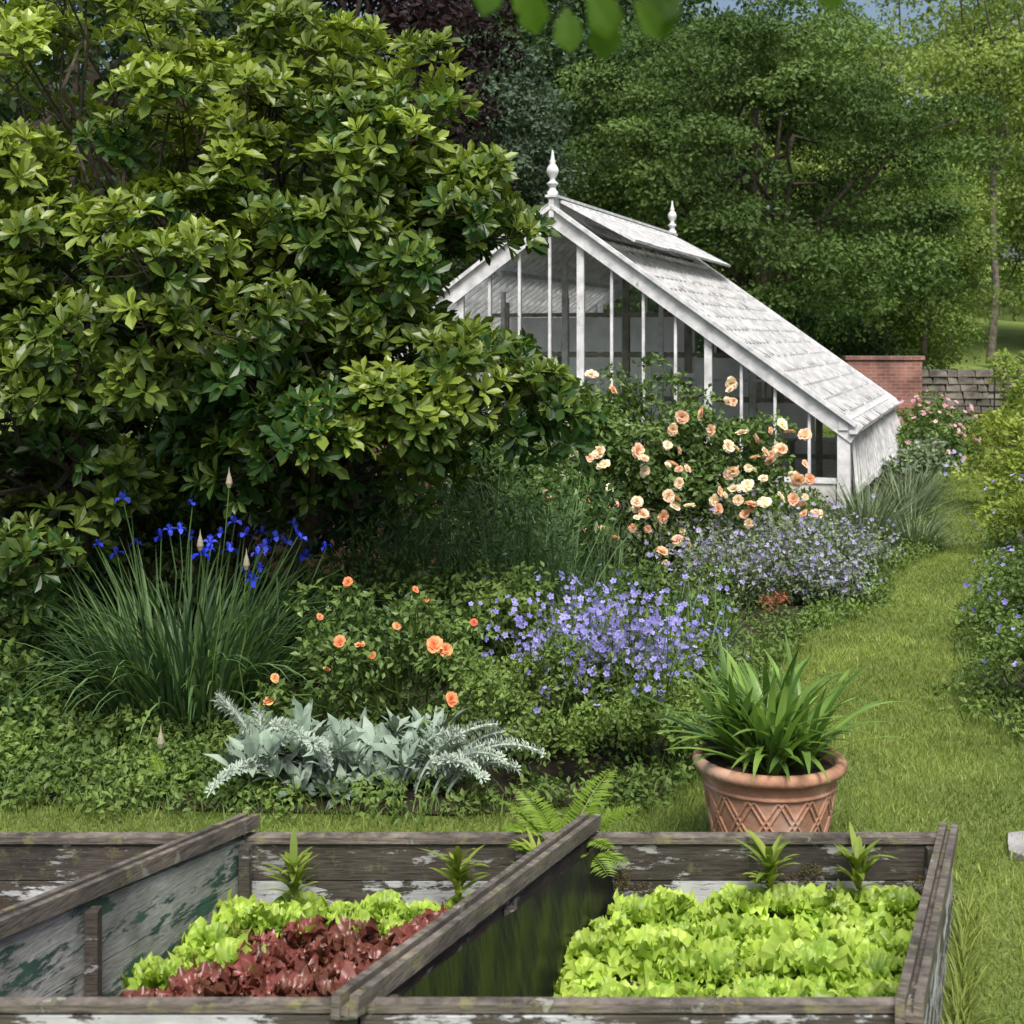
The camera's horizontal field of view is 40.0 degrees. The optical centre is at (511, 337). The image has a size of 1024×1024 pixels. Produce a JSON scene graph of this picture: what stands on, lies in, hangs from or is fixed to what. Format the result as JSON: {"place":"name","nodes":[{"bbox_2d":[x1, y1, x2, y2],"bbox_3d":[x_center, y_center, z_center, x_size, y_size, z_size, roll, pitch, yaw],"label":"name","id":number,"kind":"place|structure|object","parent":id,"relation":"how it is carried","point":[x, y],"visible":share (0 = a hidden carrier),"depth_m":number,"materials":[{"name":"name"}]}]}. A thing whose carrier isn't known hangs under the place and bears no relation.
{"place":"outdoors","nodes":[
{"label":"outdoors","id":0,"kind":"place"},
{"bbox_2d":[0,437,924,813],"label":"flower bed soil","id":1,"kind":"structure","parent":0,"point":[566,769],"depth_m":7.17,"materials":[{"name":"brown soil"}]},
{"bbox_2d":[0,594,108,743],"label":"shade perennials","id":2,"kind":"object","parent":1,"relation":"on","point":[7,663],"visible":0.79,"depth_m":7.80,"materials":[{"name":"green plant"}]},
{"bbox_2d":[0,695,183,777],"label":"shade perennials","id":3,"kind":"object","parent":1,"relation":"on","point":[14,742],"visible":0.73,"depth_m":7.29,"materials":[{"name":"green plant"}]},
{"bbox_2d":[0,748,203,795],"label":"fern plant","id":4,"kind":"object","parent":1,"relation":"on","point":[155,766],"visible":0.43,"depth_m":6.80,"materials":[{"name":"green plant"}]},
{"bbox_2d":[1,520,346,684],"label":"shade perennials","id":5,"kind":"object","parent":1,"relation":"on","point":[149,546],"visible":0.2,"depth_m":8.97,"materials":[{"name":"green plant"}]},
{"bbox_2d":[1,491,379,740],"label":"blue iris plant","id":6,"kind":"object","parent":1,"relation":"on","point":[158,667],"visible":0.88,"depth_m":7.75,"materials":[{"name":"green plant"}]},
{"bbox_2d":[0,444,381,601],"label":"shade perennials","id":7,"kind":"object","parent":1,"relation":"on","point":[260,515],"visible":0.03,"depth_m":11.45,"materials":[{"name":"green plant"}]},
{"bbox_2d":[157,469,249,766],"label":"allium bud stems","id":8,"kind":"object","parent":1,"relation":"on","point":[160,740],"visible":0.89,"depth_m":7.33,"materials":[{"name":"green plant"}]},
{"bbox_2d":[0,445,445,581],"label":"shrub","id":9,"kind":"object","parent":1,"relation":"on","point":[281,548],"depth_m":12.60,"materials":[{"name":"green plant"}]},
{"bbox_2d":[273,544,472,681],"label":"shade perennials","id":10,"kind":"object","parent":1,"relation":"on","point":[336,576],"visible":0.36,"depth_m":8.80,"materials":[{"name":"green plant"}]},
{"bbox_2d":[243,576,508,741],"bbox_3d":[-0.694,1.729,7.486,1.359,0.959,1.038,0,0,0],"label":"orange rose bush","id":11,"kind":"object","parent":1,"relation":"on","point":[373,681],"visible":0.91,"depth_m":7.39,"materials":[{"name":"green plant"}]},
{"bbox_2d":[204,688,549,808],"bbox_3d":[-0.669,1.940,6.784,1.700,0.500,1.028,0,0,0],"label":"lambs ear plant","id":12,"kind":"object","parent":1,"relation":"on","point":[333,747],"visible":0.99,"depth_m":6.68,"materials":[{"name":"silver plant"}]},
{"bbox_2d":[333,438,625,606],"bbox_3d":[-0.342,1.488,11.289,2.522,1.445,1.660,0,0,0],"label":"border shrub","id":13,"kind":"object","parent":1,"relation":"on","point":[490,463],"visible":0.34,"depth_m":10.97,"materials":[{"name":"green plant"}]},
{"bbox_2d":[354,553,612,681],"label":"border perennials","id":14,"kind":"object","parent":1,"relation":"on","point":[488,600],"visible":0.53,"depth_m":8.57,"materials":[{"name":"green plant"}]},
{"bbox_2d":[0,461,1023,831],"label":"ground cover plants","id":15,"kind":"object","parent":1,"relation":"on","point":[82,771],"visible":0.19,"depth_m":7.04,"materials":[{"name":"green plant"}]},
{"bbox_2d":[267,464,763,671],"bbox_3d":[0.374,1.525,10.311,3.116,1.351,4.355,0,0,40],"label":"tall perennial foliage","id":16,"kind":"object","parent":1,"relation":"on","point":[494,552],"visible":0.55,"depth_m":9.56,"materials":[{"name":"green plant"}]},
{"bbox_2d":[459,408,644,522],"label":"border shrub","id":17,"kind":"object","parent":1,"relation":"on","point":[494,447],"visible":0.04,"depth_m":15.95,"materials":[{"name":"green plant"}]},
{"bbox_2d":[438,564,740,773],"bbox_3d":[0.443,1.688,7.226,1.428,0.995,1.506,0,0,29],"label":"blue cranesbill plant","id":18,"kind":"object","parent":1,"relation":"on","point":[576,678],"visible":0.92,"depth_m":7.04,"materials":[{"name":"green plant"}]},
{"bbox_2d":[295,150,905,508],"bbox_3d":[1.865,-0.190,22.802,8.424,4.780,7.740,0,0,19],"label":"greenhouse","id":19,"kind":"object","parent":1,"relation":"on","point":[575,281],"visible":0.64,"depth_m":20.69,"materials":[{"name":"white glass"}]},
{"bbox_2d":[563,541,740,653],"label":"border perennials","id":20,"kind":"object","parent":1,"relation":"on","point":[657,582],"visible":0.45,"depth_m":9.86,"materials":[{"name":"green plant"}]},
{"bbox_2d":[494,352,822,572],"bbox_3d":[1.255,1.168,12.994,3.076,2.088,2.038,0,0,0],"label":"peach rose bush","id":21,"kind":"object","parent":1,"relation":"on","point":[664,474],"visible":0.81,"depth_m":12.76,"materials":[{"name":"green plant"}]},
{"bbox_2d":[627,623,749,702],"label":"border perennials","id":22,"kind":"object","parent":1,"relation":"on","point":[705,652],"visible":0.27,"depth_m":8.11,"materials":[{"name":"green plant"}]},
{"bbox_2d":[628,490,905,610],"bbox_3d":[2.369,1.765,12.330,2.693,0.865,3.058,0,0,0],"label":"catmint plant","id":23,"kind":"object","parent":1,"relation":"on","point":[823,564],"visible":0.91,"depth_m":11.60,"materials":[{"name":"purple plant"}]},
{"bbox_2d":[756,589,790,612],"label":"red leaved plant","id":24,"kind":"object","parent":1,"relation":"on","point":[778,598],"visible":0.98,"depth_m":11.01,"materials":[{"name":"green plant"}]},
{"bbox_2d":[696,481,862,537],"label":"border shrub","id":25,"kind":"object","parent":1,"relation":"on","point":[775,499],"visible":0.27,"depth_m":15.31,"materials":[{"name":"green plant"}]},
{"bbox_2d":[795,455,982,556],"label":"ornamental grass","id":26,"kind":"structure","parent":1,"relation":"on","point":[912,494],"depth_m":15.06,"materials":[{"name":"green plant"}]},
{"bbox_2d":[880,434,963,484],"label":"flowering shrub","id":27,"kind":"object","parent":1,"relation":"on","point":[919,453],"visible":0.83,"depth_m":20.37,"materials":[{"name":"green plant"}]},
{"bbox_2d":[895,386,979,445],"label":"flowering shrub","id":28,"kind":"object","parent":1,"relation":"on","point":[905,417],"visible":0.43,"depth_m":27.14,"materials":[{"name":"green plant"}]},
{"bbox_2d":[894,406,982,471],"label":"flowering shrub","id":29,"kind":"object","parent":1,"relation":"on","point":[952,441],"visible":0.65,"depth_m":23.07,"materials":[{"name":"green plant"}]},
{"bbox_2d":[0,262,1023,1023],"bbox_3d":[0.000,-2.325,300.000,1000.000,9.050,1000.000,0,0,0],"label":"ground","id":30,"kind":"structure","parent":0,"point":[1010,336],"depth_m":6.82,"materials":[{"name":"green plant"}]},
{"bbox_2d":[0,813,259,996],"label":"cold frame","id":31,"kind":"object","parent":30,"relation":"on","point":[89,914],"visible":0.84,"depth_m":4.72,"materials":[{"name":"wood"}]},
{"bbox_2d":[0,0,377,439],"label":"dark tree","id":32,"kind":"object","parent":30,"relation":"on","point":[75,80],"visible":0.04,"depth_m":22.68,"materials":[{"name":"green plant"}]},
{"bbox_2d":[111,901,446,996],"bbox_3d":[-0.956,2.103,4.285,2.230,0.171,1.692,0,0,0],"label":"red lettuce bed","id":33,"kind":"object","parent":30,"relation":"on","point":[321,959],"visible":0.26,"depth_m":4.66,"materials":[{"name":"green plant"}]},
{"bbox_2d":[0,813,600,1023],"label":"cold frame","id":34,"kind":"object","parent":30,"relation":"on","point":[352,867],"visible":0.35,"depth_m":4.57,"materials":[{"name":"wood"}]},
{"bbox_2d":[122,885,481,992],"bbox_3d":[-1.175,2.097,4.799,2.785,0.200,0.892,0,0,-30],"label":"lettuce bed","id":35,"kind":"object","parent":30,"relation":"on","point":[218,940],"visible":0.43,"depth_m":4.99,"materials":[{"name":"green plant"}]},
{"bbox_2d":[0,0,616,655],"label":"magnolia tree","id":36,"kind":"object","parent":30,"relation":"on","point":[232,358],"visible":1,"depth_m":8.39,"materials":[{"name":"green plant"}]},
{"bbox_2d":[173,0,550,282],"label":"copper beech tree","id":37,"kind":"object","parent":30,"relation":"on","point":[395,15],"visible":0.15,"depth_m":29.13,"materials":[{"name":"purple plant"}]},
{"bbox_2d":[425,26,588,282],"bbox_3d":[-0.304,-3.209,38.082,4.806,10.853,5.182,0,0,38],"label":"conifer tree","id":38,"kind":"object","parent":30,"relation":"on","point":[523,104],"visible":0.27,"depth_m":36.96,"materials":[{"name":"green plant"}]},
{"bbox_2d":[0,0,1023,395],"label":"background woodland","id":39,"kind":"object","parent":30,"relation":"on","point":[872,346],"visible":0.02,"depth_m":69.96,"materials":[{"name":"green plant"}]},
{"bbox_2d":[391,0,738,356],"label":"dark tree","id":40,"kind":"object","parent":30,"relation":"on","point":[549,47],"visible":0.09,"depth_m":46.84,"materials":[{"name":"green plant"}]},
{"bbox_2d":[493,769,640,877],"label":"fern plant","id":41,"kind":"object","parent":30,"relation":"on","point":[534,822],"visible":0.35,"depth_m":5.53,"materials":[{"name":"green plant"}]},
{"bbox_2d":[361,821,957,1023],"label":"cold frame","id":42,"kind":"object","parent":30,"relation":"on","point":[507,968],"visible":0.7,"depth_m":4.36,"materials":[{"name":"wood"}]},
{"bbox_2d":[611,862,958,905],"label":"moss patches","id":43,"kind":"object","parent":42,"relation":"attached to","point":[622,882],"visible":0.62,"depth_m":5.26,"materials":[{"name":"green plant"}]},
{"bbox_2d":[553,879,920,996],"bbox_3d":[0.615,2.078,4.359,1.277,0.206,2.264,0,0,20],"label":"lettuce bed","id":44,"kind":"object","parent":30,"relation":"on","point":[751,942],"visible":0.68,"depth_m":4.74,"materials":[{"name":"green plant"}]},
{"bbox_2d":[626,633,907,831],"bbox_3d":[1.063,1.726,5.900,1.176,0.948,1.092,0,0,0],"label":"potted plant","id":45,"kind":"object","parent":30,"relation":"on","point":[768,759],"visible":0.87,"depth_m":5.71,"materials":[{"name":"plant"}]},
{"bbox_2d":[532,0,1021,411],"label":"broadleaf tree","id":46,"kind":"object","parent":30,"relation":"on","point":[757,68],"visible":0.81,"depth_m":39.41,"materials":[{"name":"green plant"}]},
{"bbox_2d":[794,8,928,328],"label":"slender tree","id":47,"kind":"object","parent":30,"relation":"on","point":[857,184],"visible":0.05,"depth_m":65.25,"materials":[{"name":"green plant"}]},
{"bbox_2d":[748,0,1001,309],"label":"pale tree","id":48,"kind":"object","parent":30,"relation":"on","point":[911,57],"visible":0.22,"depth_m":53.91,"materials":[{"name":"green plant"}]},
{"bbox_2d":[842,356,924,424],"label":"brick wall","id":49,"kind":"structure","parent":30,"relation":"on","point":[899,378],"depth_m":31.00,"materials":[{"name":"red brick"}]},
{"bbox_2d":[850,151,1014,369],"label":"slender tree","id":50,"kind":"object","parent":30,"relation":"on","point":[972,246],"visible":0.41,"depth_m":46.36,"materials":[{"name":"green plant"}]},
{"bbox_2d":[922,364,950,376],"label":"garden shrub","id":51,"kind":"object","parent":30,"relation":"on","point":[934,368],"visible":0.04,"depth_m":33.92,"materials":[{"name":"green plant"}]},
{"bbox_2d":[908,0,1023,363],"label":"slender tree","id":52,"kind":"object","parent":30,"relation":"on","point":[1009,76],"visible":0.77,"depth_m":54.60,"materials":[{"name":"green plant"}]},
{"bbox_2d":[922,369,1022,434],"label":"dry stone wall","id":53,"kind":"structure","parent":30,"relation":"on","point":[963,389],"depth_m":31.92,"materials":[{"name":"grey stone"}]},
{"bbox_2d":[952,14,1023,321],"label":"slender tree","id":54,"kind":"object","parent":30,"relation":"on","point":[1017,229],"visible":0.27,"depth_m":59.96,"materials":[{"name":"green plant"}]},
{"bbox_2d":[994,355,1023,436],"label":"iron garden arch","id":55,"kind":"structure","parent":30,"relation":"on","point":[1003,392],"depth_m":31.58,"materials":[{"name":"black metal"}]},
{"bbox_2d":[1008,831,1023,861],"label":"stepping stone","id":56,"kind":"object","parent":30,"relation":"on","point":[1017,837],"visible":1,"depth_m":6.02,"materials":[{"name":"white stone"}]},
{"bbox_2d":[0,0,1023,261],"label":"sky","id":57,"kind":"structure","parent":0,"point":[870,11],"materials":[{"name":"blue"}]},
{"bbox_2d":[260,821,896,902],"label":"lily seedlings","id":58,"kind":"object","parent":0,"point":[458,877],"visible":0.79,"depth_m":5.15,"materials":[{"name":"green plant"}]},
{"bbox_2d":[474,0,844,60],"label":"overhanging branch","id":59,"kind":"object","parent":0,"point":[656,19],"visible":1,"depth_m":1.30,"materials":[{"name":"green plant"}]},
{"bbox_2d":[981,437,1023,733],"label":"flower bed soil","id":60,"kind":"structure","parent":0,"point":[1014,659],"depth_m":8.92,"materials":[{"name":"brown soil"}]},
{"bbox_2d":[951,397,1023,504],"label":"yellow green shrub","id":61,"kind":"object","parent":60,"relation":"on","point":[1011,458],"visible":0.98,"depth_m":17.31,"materials":[{"name":"green plant"}]},
{"bbox_2d":[956,534,1023,636],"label":"catmint plant","id":62,"kind":"object","parent":60,"relation":"on","point":[1016,593],"visible":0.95,"depth_m":9.61,"materials":[{"name":"green plant"}]},
{"bbox_2d":[962,604,1023,693],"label":"catmint plant","id":63,"kind":"object","parent":60,"relation":"on","point":[1007,650],"visible":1,"depth_m":8.30,"materials":[{"name":"green plant"}]},
{"bbox_2d":[968,473,1023,545],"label":"yellow green shrub","id":64,"kind":"object","parent":60,"relation":"on","point":[1004,512],"visible":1,"depth_m":14.01,"materials":[{"name":"green plant"}]},
{"bbox_2d":[972,347,1023,447],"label":"yellow green shrub","id":65,"kind":"object","parent":60,"relation":"on","point":[1017,389],"visible":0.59,"depth_m":22.71,"materials":[{"name":"green plant"}]},
{"bbox_2d":[1017,351,1023,369],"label":"yellow green shrub","id":66,"kind":"object","parent":60,"relation":"on","point":[1021,353],"visible":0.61,"depth_m":27.57,"materials":[{"name":"green plant"}]}
]}

